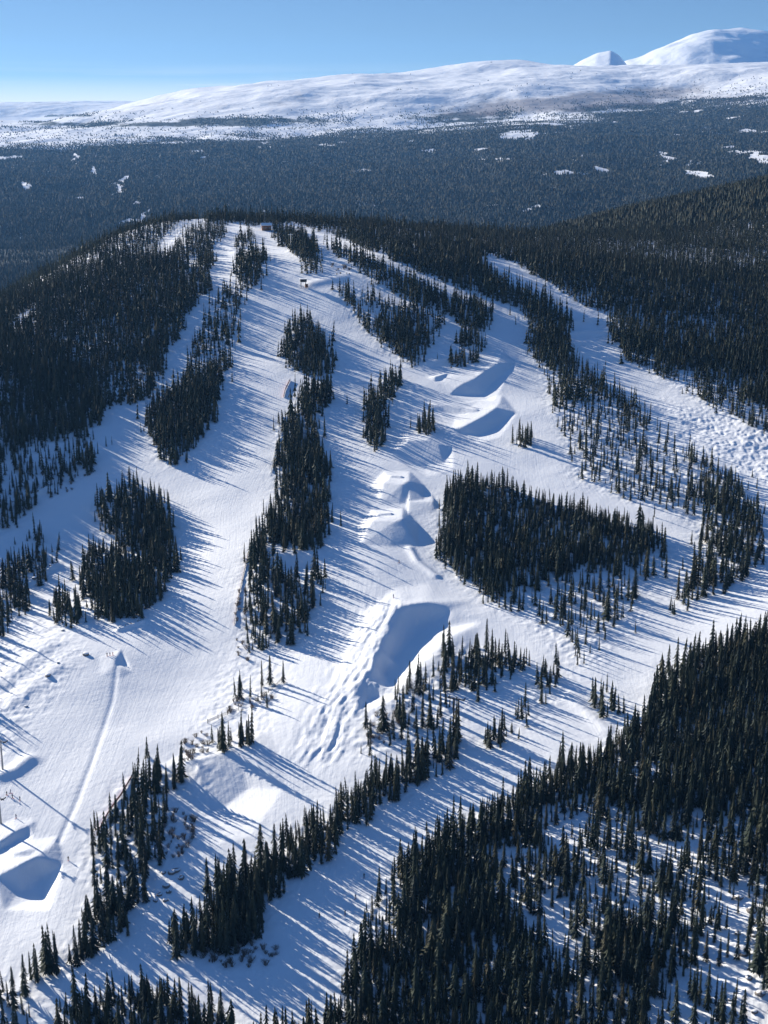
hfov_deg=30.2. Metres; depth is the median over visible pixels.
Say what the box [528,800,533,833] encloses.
conifer tree
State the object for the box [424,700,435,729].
conifer tree
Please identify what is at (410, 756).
conifer tree
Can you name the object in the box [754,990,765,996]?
boulder
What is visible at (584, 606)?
conifer tree
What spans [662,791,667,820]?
conifer tree
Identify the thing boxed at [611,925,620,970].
conifer tree
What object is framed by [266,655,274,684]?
conifer tree
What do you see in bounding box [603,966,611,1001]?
conifer tree
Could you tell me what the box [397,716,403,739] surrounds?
conifer tree
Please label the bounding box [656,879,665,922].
conifer tree
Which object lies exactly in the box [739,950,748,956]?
boulder
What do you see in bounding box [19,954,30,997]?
conifer tree
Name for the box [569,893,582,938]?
conifer tree
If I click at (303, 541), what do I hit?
conifer tree
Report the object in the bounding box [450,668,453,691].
conifer tree
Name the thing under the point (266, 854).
conifer tree
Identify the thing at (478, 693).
conifer tree
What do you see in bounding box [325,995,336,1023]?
conifer tree
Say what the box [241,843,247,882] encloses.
conifer tree
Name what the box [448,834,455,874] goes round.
conifer tree
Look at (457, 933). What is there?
conifer tree
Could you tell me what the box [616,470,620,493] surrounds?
conifer tree
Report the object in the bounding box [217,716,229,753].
conifer tree
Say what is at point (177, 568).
conifer tree
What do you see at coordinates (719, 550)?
conifer tree
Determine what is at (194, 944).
conifer tree
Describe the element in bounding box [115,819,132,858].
conifer tree
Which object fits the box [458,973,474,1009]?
conifer tree
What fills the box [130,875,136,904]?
conifer tree
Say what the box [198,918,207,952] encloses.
conifer tree
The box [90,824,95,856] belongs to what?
conifer tree
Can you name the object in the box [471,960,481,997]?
conifer tree
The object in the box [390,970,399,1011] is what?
conifer tree
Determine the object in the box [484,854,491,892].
conifer tree
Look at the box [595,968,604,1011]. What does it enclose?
conifer tree
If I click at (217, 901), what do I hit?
conifer tree
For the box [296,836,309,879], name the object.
conifer tree
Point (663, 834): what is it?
conifer tree
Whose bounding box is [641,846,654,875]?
conifer tree
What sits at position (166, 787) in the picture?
conifer tree
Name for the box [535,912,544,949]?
conifer tree
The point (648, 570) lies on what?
conifer tree
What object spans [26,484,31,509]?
conifer tree
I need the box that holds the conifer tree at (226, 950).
[221,921,232,957]
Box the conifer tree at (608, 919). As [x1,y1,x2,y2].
[594,903,616,949]
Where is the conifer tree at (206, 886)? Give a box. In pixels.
[202,858,212,895]
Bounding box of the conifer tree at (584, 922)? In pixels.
[577,882,589,929]
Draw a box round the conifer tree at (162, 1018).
[154,996,167,1023]
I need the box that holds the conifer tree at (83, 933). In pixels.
[81,911,88,952]
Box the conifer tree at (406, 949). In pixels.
[398,927,413,970]
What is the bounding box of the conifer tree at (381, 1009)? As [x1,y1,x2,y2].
[376,993,386,1023]
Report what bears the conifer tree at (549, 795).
on the ground at (396, 600)
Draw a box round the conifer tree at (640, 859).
[633,835,645,875]
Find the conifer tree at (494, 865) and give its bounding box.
[491,843,499,877]
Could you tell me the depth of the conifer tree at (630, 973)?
456.91 m
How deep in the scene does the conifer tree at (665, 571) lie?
740.32 m
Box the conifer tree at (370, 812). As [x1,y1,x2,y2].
[368,792,373,820]
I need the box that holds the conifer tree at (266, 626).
[262,609,269,635]
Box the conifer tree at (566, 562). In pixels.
[563,544,571,571]
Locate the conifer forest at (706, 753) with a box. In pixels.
[0,203,767,1023]
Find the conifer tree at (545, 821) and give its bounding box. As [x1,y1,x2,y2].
[544,802,547,829]
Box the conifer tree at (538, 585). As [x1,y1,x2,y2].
[533,563,542,591]
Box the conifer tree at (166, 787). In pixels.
[163,767,170,793]
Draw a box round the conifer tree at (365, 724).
[362,703,368,729]
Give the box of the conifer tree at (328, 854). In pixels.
[323,822,332,861]
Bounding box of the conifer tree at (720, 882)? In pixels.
[718,860,723,886]
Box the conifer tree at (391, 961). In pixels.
[389,944,393,976]
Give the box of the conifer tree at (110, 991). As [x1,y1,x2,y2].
[101,972,114,1006]
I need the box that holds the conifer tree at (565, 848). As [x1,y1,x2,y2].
[561,833,570,872]
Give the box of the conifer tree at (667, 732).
[660,711,671,748]
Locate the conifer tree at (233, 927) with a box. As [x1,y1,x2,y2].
[228,910,236,947]
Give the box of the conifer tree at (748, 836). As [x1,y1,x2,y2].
[738,812,756,855]
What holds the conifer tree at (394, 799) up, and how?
on the ground at (396, 600)
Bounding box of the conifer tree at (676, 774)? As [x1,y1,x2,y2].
[671,758,678,795]
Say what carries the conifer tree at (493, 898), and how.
on the ground at (396, 600)
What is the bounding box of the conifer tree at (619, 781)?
[614,761,621,798]
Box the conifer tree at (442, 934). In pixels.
[436,913,454,961]
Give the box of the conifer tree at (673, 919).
[670,895,676,933]
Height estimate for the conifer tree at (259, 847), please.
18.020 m
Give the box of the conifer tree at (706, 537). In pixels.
[703,514,709,542]
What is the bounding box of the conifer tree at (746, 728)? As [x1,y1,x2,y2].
[742,708,751,742]
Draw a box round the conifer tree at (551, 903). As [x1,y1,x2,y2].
[549,881,553,906]
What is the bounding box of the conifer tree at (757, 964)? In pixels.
[747,927,767,977]
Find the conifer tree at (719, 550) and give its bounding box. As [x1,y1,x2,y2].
[717,527,722,556]
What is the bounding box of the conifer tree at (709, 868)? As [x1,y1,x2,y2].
[706,841,712,875]
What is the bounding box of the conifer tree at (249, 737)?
[246,714,251,745]
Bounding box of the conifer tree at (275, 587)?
[272,568,278,597]
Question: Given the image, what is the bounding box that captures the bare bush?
[261,958,269,965]
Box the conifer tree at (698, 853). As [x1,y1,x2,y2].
[697,838,700,862]
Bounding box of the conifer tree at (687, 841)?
[682,823,691,867]
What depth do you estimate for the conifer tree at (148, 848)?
543.08 m
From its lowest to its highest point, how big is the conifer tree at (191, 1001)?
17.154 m
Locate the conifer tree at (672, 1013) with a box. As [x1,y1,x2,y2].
[669,979,681,1023]
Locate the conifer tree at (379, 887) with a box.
[376,868,382,900]
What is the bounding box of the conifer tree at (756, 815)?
[752,790,760,827]
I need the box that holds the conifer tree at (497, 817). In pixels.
[493,800,499,840]
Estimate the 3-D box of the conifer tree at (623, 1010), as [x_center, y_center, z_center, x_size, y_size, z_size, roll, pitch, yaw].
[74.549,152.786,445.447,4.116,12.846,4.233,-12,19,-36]
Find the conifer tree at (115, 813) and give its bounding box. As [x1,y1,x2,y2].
[113,796,118,822]
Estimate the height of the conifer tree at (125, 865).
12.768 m
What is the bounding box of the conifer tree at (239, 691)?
[236,677,244,698]
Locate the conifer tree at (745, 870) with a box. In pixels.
[739,847,750,876]
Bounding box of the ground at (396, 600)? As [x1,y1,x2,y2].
[0,216,767,1023]
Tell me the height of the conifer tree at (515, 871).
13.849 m
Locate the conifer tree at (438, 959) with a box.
[433,939,443,979]
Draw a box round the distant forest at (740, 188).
[0,62,767,290]
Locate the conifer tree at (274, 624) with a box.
[271,603,276,633]
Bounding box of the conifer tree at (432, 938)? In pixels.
[420,918,442,962]
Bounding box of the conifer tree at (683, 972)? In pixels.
[681,953,685,976]
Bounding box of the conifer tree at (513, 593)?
[510,576,517,603]
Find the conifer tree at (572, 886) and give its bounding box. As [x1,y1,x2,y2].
[569,859,575,900]
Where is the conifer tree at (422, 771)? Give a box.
[416,746,428,781]
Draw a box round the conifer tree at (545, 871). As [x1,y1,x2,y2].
[542,848,548,879]
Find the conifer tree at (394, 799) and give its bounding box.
[391,778,396,802]
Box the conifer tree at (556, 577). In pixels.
[554,553,559,580]
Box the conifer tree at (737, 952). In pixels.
[733,932,740,960]
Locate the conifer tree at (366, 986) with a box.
[358,967,375,1013]
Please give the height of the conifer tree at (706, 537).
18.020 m
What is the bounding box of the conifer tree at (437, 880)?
[434,861,442,897]
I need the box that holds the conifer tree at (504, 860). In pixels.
[501,840,507,867]
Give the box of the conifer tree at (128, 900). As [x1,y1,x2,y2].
[123,879,137,911]
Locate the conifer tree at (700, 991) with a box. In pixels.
[697,967,703,1005]
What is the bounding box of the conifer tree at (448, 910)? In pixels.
[440,892,454,938]
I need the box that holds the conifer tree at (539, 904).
[534,881,543,915]
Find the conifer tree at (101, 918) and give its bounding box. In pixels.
[98,897,106,939]
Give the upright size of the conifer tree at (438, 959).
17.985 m
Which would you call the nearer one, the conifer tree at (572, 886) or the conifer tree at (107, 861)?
the conifer tree at (572, 886)
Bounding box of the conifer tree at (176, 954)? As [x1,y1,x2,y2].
[169,925,182,961]
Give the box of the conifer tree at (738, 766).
[734,745,741,783]
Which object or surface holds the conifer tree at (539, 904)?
on the ground at (396, 600)
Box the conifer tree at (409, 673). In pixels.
[407,661,413,688]
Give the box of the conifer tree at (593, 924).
[590,903,596,933]
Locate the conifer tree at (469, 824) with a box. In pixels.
[465,809,473,843]
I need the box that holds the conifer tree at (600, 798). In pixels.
[594,781,605,820]
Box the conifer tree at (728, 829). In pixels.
[725,805,731,842]
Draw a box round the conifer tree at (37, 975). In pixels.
[33,949,40,984]
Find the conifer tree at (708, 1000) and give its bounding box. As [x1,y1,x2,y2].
[700,964,713,1012]
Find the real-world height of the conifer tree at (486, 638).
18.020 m
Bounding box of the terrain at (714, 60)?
[0,28,767,282]
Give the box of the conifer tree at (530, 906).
[528,887,532,913]
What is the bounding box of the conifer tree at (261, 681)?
[260,660,263,685]
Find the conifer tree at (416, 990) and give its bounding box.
[407,966,422,1014]
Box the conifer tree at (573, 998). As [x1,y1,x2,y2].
[569,988,577,1018]
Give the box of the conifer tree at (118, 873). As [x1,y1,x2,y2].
[115,856,121,879]
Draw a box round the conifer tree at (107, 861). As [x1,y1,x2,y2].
[100,829,111,869]
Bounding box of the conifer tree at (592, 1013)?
[588,980,595,1023]
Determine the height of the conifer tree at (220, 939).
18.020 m
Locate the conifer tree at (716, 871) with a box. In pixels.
[712,854,719,881]
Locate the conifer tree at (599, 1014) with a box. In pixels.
[593,992,603,1023]
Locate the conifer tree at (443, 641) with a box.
[441,626,446,656]
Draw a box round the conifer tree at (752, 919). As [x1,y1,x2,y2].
[746,898,755,933]
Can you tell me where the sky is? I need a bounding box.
[0,0,767,101]
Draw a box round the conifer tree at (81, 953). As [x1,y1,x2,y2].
[78,932,85,961]
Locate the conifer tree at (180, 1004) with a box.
[175,977,185,1021]
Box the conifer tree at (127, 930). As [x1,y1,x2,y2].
[126,915,129,935]
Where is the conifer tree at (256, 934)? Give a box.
[253,911,258,939]
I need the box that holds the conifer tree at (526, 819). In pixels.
[519,811,531,842]
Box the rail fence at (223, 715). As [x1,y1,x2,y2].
[207,708,236,722]
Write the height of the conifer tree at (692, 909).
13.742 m
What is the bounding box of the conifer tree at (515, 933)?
[512,912,519,947]
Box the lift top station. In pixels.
[299,278,307,287]
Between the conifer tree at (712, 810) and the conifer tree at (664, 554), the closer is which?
the conifer tree at (712, 810)
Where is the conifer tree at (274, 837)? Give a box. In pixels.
[270,824,278,858]
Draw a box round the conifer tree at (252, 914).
[250,891,255,932]
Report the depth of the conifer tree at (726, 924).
474.32 m
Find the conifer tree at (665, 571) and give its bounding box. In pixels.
[663,554,668,577]
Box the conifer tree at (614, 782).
[610,765,616,800]
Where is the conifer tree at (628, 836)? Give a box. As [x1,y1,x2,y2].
[623,813,631,852]
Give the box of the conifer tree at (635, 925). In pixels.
[631,905,638,944]
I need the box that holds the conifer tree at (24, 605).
[22,583,30,611]
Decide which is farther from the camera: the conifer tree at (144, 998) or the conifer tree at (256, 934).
the conifer tree at (256, 934)
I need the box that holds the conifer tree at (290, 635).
[286,613,295,645]
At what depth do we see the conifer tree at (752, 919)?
469.53 m
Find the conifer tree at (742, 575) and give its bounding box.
[739,557,745,580]
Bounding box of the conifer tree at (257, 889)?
[251,866,261,906]
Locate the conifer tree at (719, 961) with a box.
[716,938,722,967]
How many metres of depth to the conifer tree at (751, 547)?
761.12 m
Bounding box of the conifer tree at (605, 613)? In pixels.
[601,588,614,621]
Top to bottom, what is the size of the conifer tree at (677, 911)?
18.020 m
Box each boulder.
[162,883,169,888]
[168,869,174,874]
[172,867,179,872]
[734,894,743,900]
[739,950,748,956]
[745,975,752,980]
[746,907,755,913]
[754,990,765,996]
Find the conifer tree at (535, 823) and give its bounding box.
[528,810,545,844]
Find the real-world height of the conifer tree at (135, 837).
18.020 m
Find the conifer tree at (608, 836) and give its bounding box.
[605,807,611,848]
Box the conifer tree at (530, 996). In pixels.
[525,981,535,1014]
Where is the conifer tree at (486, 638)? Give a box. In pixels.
[483,619,489,651]
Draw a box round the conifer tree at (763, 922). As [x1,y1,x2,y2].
[755,905,767,947]
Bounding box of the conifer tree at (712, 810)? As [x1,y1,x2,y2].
[710,796,714,828]
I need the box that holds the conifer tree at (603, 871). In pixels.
[597,851,611,885]
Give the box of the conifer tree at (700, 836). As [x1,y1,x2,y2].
[697,822,702,858]
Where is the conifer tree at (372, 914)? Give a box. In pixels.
[370,896,373,920]
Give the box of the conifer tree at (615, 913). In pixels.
[611,898,619,936]
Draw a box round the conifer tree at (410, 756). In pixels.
[407,739,413,774]
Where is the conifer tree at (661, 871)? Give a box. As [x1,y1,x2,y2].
[655,856,666,892]
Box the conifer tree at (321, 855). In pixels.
[319,841,323,863]
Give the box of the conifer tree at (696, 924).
[690,909,699,950]
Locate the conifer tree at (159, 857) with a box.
[156,843,162,865]
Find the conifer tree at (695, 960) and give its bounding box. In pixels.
[694,933,697,966]
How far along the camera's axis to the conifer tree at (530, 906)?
496.31 m
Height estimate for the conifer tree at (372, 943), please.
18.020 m
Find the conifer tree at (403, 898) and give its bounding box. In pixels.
[399,884,408,926]
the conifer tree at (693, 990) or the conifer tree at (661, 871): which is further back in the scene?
the conifer tree at (661, 871)
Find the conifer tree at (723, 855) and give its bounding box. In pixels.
[719,829,726,866]
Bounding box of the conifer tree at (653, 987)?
[645,955,659,998]
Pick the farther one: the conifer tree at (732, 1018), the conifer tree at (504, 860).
the conifer tree at (504, 860)
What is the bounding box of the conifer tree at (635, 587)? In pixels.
[629,569,639,599]
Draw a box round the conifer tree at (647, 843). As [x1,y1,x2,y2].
[645,824,649,851]
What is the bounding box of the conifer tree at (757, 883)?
[753,867,761,896]
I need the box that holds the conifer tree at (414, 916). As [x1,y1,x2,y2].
[411,889,417,931]
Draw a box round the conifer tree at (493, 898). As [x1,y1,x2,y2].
[488,877,497,909]
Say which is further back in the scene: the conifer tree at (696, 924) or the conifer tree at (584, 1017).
the conifer tree at (696, 924)
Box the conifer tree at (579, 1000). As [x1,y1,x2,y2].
[575,970,584,1014]
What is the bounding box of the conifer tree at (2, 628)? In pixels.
[0,607,5,636]
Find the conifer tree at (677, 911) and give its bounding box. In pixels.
[671,880,682,928]
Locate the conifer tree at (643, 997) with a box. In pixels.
[637,984,647,1023]
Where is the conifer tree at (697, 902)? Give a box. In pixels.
[694,875,701,910]
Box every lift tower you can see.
[0,739,7,769]
[0,797,5,823]
[447,695,465,722]
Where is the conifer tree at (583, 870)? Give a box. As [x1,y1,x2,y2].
[579,856,586,886]
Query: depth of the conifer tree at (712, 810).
524.43 m
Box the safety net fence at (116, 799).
[96,776,131,833]
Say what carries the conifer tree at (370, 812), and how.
on the ground at (396, 600)
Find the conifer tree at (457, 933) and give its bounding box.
[452,913,461,954]
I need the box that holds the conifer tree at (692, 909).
[690,892,694,921]
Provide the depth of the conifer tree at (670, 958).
457.55 m
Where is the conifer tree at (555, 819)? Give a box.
[553,801,559,825]
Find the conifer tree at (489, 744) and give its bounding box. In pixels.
[485,725,494,749]
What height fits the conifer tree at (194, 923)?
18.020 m
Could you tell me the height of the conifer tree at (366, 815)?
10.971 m
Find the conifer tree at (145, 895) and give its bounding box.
[141,878,149,902]
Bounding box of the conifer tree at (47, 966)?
[38,931,59,975]
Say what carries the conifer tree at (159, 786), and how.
on the ground at (396, 600)
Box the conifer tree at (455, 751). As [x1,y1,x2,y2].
[452,733,458,758]
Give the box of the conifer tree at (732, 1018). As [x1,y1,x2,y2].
[726,991,736,1023]
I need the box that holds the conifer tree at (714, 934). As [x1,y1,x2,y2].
[712,917,716,943]
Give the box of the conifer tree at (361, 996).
[358,982,364,1022]
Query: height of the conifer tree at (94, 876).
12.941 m
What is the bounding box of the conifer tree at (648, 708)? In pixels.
[646,695,651,723]
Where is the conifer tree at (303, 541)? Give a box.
[298,521,308,550]
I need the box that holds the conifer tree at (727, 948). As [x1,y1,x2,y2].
[725,927,729,957]
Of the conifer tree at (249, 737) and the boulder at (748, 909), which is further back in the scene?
the conifer tree at (249, 737)
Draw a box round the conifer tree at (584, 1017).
[580,997,589,1023]
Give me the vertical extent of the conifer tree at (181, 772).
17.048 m
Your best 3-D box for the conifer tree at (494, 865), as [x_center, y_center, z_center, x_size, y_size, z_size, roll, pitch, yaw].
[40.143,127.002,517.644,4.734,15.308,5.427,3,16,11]
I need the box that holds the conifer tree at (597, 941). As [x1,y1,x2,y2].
[593,904,601,948]
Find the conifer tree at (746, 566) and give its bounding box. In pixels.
[744,547,749,576]
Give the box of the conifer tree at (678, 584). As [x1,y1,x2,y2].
[674,568,680,599]
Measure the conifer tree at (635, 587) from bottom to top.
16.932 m
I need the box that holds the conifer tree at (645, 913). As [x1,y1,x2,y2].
[637,887,657,928]
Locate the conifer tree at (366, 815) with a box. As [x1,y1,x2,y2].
[364,802,368,825]
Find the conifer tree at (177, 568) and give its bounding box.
[173,551,180,572]
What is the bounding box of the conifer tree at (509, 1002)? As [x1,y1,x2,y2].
[504,986,511,1017]
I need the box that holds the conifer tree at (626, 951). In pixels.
[617,939,633,980]
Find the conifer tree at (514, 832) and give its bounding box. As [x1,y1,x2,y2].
[510,811,519,845]
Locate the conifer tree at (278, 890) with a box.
[274,858,283,897]
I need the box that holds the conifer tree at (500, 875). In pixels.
[494,861,506,902]
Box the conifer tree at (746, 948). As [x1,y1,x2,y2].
[743,928,751,956]
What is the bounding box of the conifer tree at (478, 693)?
[476,675,480,701]
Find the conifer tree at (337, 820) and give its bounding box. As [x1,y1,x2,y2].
[332,795,342,834]
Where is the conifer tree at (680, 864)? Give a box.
[677,846,685,878]
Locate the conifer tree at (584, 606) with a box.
[582,582,586,610]
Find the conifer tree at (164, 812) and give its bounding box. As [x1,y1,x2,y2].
[160,787,167,823]
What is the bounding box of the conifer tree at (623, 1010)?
[617,983,626,1018]
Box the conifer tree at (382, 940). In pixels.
[378,915,387,955]
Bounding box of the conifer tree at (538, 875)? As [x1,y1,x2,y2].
[533,858,544,891]
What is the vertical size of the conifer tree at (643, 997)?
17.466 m
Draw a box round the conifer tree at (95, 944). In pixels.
[84,918,103,957]
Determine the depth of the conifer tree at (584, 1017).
436.88 m
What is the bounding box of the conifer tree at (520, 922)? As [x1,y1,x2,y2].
[516,897,524,939]
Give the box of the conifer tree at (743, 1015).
[736,988,749,1023]
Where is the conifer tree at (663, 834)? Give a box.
[657,811,669,841]
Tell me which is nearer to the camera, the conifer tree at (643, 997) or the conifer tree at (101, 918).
the conifer tree at (643, 997)
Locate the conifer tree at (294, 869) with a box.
[291,845,298,878]
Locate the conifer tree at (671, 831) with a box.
[667,803,679,840]
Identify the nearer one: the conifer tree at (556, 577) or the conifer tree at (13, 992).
the conifer tree at (13, 992)
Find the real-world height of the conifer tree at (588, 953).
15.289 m
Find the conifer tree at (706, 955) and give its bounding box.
[701,930,710,962]
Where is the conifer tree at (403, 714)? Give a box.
[400,696,405,729]
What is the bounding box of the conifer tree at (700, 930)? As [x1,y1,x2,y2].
[698,897,705,936]
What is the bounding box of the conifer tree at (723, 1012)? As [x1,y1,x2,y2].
[718,979,728,1023]
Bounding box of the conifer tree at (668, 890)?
[665,866,670,897]
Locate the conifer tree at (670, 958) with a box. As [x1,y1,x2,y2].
[664,945,674,977]
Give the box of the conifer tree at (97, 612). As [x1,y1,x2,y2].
[96,597,99,619]
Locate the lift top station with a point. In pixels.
(303, 280)
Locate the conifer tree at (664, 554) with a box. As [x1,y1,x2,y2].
[662,530,666,558]
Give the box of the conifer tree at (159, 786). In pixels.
[154,759,163,794]
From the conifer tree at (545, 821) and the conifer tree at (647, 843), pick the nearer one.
the conifer tree at (647, 843)
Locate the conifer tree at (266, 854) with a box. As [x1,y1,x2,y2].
[263,845,270,887]
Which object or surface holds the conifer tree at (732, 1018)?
on the ground at (396, 600)
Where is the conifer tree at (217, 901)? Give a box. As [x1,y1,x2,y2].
[214,886,220,921]
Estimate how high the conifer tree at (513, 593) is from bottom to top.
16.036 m
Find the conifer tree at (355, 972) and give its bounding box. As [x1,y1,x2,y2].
[352,953,358,997]
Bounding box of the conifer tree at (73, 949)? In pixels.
[71,925,76,964]
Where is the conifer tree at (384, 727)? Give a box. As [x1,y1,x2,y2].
[375,696,392,732]
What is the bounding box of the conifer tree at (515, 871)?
[512,860,517,887]
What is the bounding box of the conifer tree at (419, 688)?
[416,661,423,695]
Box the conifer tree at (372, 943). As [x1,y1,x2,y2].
[365,920,375,965]
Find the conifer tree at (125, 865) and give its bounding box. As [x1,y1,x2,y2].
[123,843,128,869]
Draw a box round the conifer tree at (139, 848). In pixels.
[135,832,142,869]
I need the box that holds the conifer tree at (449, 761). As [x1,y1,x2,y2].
[443,739,454,770]
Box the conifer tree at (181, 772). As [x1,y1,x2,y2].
[177,749,185,783]
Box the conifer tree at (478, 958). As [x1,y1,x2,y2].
[470,943,482,986]
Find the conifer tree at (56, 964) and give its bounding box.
[52,934,60,975]
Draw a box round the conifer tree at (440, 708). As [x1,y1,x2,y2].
[438,690,442,717]
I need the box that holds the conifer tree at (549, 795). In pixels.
[546,770,552,803]
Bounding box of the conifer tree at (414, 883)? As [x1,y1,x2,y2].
[409,872,426,915]
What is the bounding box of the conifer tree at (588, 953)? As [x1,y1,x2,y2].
[583,930,592,967]
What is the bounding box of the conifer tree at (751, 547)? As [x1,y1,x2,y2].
[749,526,755,555]
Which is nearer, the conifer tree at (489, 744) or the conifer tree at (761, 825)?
the conifer tree at (761, 825)
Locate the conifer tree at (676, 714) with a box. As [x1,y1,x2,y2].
[672,695,678,731]
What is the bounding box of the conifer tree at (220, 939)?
[217,910,223,953]
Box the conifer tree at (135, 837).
[132,807,138,845]
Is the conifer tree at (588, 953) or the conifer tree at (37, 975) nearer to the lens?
the conifer tree at (588, 953)
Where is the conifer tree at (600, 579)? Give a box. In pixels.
[596,564,603,592]
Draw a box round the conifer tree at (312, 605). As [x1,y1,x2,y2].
[309,580,314,608]
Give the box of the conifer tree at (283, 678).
[280,662,286,683]
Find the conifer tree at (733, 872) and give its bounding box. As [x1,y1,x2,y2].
[727,839,740,885]
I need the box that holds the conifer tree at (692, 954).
[687,924,697,964]
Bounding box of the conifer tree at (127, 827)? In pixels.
[124,805,131,835]
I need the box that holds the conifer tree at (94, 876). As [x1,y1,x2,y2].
[91,859,95,886]
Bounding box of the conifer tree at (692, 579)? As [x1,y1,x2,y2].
[690,560,694,590]
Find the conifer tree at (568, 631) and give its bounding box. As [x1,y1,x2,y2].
[563,609,571,636]
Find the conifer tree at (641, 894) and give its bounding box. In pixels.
[638,876,643,904]
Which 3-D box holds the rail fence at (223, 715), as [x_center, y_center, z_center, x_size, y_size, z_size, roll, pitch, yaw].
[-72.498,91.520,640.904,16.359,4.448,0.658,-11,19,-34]
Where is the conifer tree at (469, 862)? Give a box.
[467,838,473,875]
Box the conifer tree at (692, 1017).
[688,992,698,1023]
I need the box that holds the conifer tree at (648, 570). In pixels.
[643,547,650,576]
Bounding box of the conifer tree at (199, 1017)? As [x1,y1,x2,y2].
[195,997,201,1023]
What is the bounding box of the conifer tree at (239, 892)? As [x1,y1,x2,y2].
[232,871,245,911]
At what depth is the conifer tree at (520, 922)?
483.98 m
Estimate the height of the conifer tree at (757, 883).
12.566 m
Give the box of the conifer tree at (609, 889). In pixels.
[606,872,611,900]
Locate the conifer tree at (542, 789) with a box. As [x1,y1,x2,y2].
[538,771,547,805]
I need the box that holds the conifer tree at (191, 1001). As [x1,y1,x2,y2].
[187,984,195,1023]
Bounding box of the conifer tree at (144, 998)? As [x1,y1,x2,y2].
[140,980,148,1016]
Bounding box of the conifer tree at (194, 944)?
[190,928,196,956]
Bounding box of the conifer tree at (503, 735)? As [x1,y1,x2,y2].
[500,707,506,741]
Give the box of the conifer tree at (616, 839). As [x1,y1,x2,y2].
[612,821,618,849]
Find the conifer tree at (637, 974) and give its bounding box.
[630,946,642,991]
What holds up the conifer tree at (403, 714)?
on the ground at (396, 600)
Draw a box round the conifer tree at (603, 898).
[601,884,605,913]
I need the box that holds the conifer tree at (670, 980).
[668,959,672,982]
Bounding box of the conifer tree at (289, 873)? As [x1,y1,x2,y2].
[286,851,292,879]
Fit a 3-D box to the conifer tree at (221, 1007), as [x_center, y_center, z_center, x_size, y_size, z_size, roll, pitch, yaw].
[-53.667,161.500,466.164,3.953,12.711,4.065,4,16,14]
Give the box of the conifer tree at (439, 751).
[436,726,444,762]
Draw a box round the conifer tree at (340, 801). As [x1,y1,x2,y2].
[337,782,346,820]
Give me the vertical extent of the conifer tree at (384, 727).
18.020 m
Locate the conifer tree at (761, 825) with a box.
[753,804,767,846]
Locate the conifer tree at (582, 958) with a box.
[578,936,588,976]
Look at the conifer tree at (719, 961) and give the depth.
457.79 m
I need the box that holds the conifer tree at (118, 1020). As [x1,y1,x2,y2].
[115,1000,121,1023]
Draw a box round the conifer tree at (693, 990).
[687,971,696,1001]
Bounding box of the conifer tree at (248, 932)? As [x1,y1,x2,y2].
[243,911,252,944]
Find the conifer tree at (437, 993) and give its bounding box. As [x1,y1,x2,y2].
[433,966,441,1010]
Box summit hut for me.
[261,222,271,230]
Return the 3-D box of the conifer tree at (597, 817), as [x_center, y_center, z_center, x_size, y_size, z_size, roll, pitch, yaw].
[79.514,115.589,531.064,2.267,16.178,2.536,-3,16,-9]
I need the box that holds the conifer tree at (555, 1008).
[547,993,561,1023]
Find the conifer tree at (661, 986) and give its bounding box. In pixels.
[658,969,664,997]
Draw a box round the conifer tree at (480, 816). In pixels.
[473,802,486,842]
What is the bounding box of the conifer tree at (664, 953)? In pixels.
[661,929,667,967]
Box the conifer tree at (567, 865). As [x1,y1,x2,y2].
[558,845,571,889]
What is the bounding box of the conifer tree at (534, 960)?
[527,946,541,985]
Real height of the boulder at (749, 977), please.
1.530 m
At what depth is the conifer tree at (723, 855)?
503.09 m
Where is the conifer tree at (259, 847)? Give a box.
[253,824,264,863]
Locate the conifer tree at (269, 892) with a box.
[267,873,272,901]
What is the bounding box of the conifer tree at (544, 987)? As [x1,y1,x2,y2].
[537,966,549,1006]
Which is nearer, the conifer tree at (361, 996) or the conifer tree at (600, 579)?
the conifer tree at (361, 996)
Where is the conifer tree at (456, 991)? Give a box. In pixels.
[447,964,461,1008]
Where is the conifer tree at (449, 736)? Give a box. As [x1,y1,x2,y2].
[445,717,452,752]
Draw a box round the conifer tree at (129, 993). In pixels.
[126,974,133,1003]
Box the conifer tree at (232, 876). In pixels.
[228,854,235,893]
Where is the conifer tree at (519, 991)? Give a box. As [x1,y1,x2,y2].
[510,975,526,1021]
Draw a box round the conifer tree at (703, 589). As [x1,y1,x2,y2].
[699,571,708,596]
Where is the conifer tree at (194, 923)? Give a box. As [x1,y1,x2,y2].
[188,908,199,950]
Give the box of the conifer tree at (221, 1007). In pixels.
[216,989,225,1021]
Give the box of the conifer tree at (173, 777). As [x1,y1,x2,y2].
[172,754,176,789]
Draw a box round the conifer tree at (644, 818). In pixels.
[640,790,652,831]
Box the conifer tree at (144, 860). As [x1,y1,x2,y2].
[141,840,149,877]
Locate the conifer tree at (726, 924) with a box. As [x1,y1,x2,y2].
[724,907,728,928]
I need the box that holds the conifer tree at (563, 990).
[559,972,566,1012]
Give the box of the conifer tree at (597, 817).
[596,804,598,837]
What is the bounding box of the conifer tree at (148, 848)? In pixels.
[145,823,154,859]
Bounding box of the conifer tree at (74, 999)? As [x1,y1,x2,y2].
[69,979,78,1019]
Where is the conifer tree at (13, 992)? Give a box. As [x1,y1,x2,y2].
[7,967,18,1010]
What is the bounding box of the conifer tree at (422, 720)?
[420,693,425,728]
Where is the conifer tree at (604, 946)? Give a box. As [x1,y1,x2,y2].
[599,927,611,967]
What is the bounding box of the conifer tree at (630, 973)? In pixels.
[626,948,634,985]
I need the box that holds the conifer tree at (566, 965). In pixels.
[560,947,571,986]
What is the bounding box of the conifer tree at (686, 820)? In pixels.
[682,788,691,827]

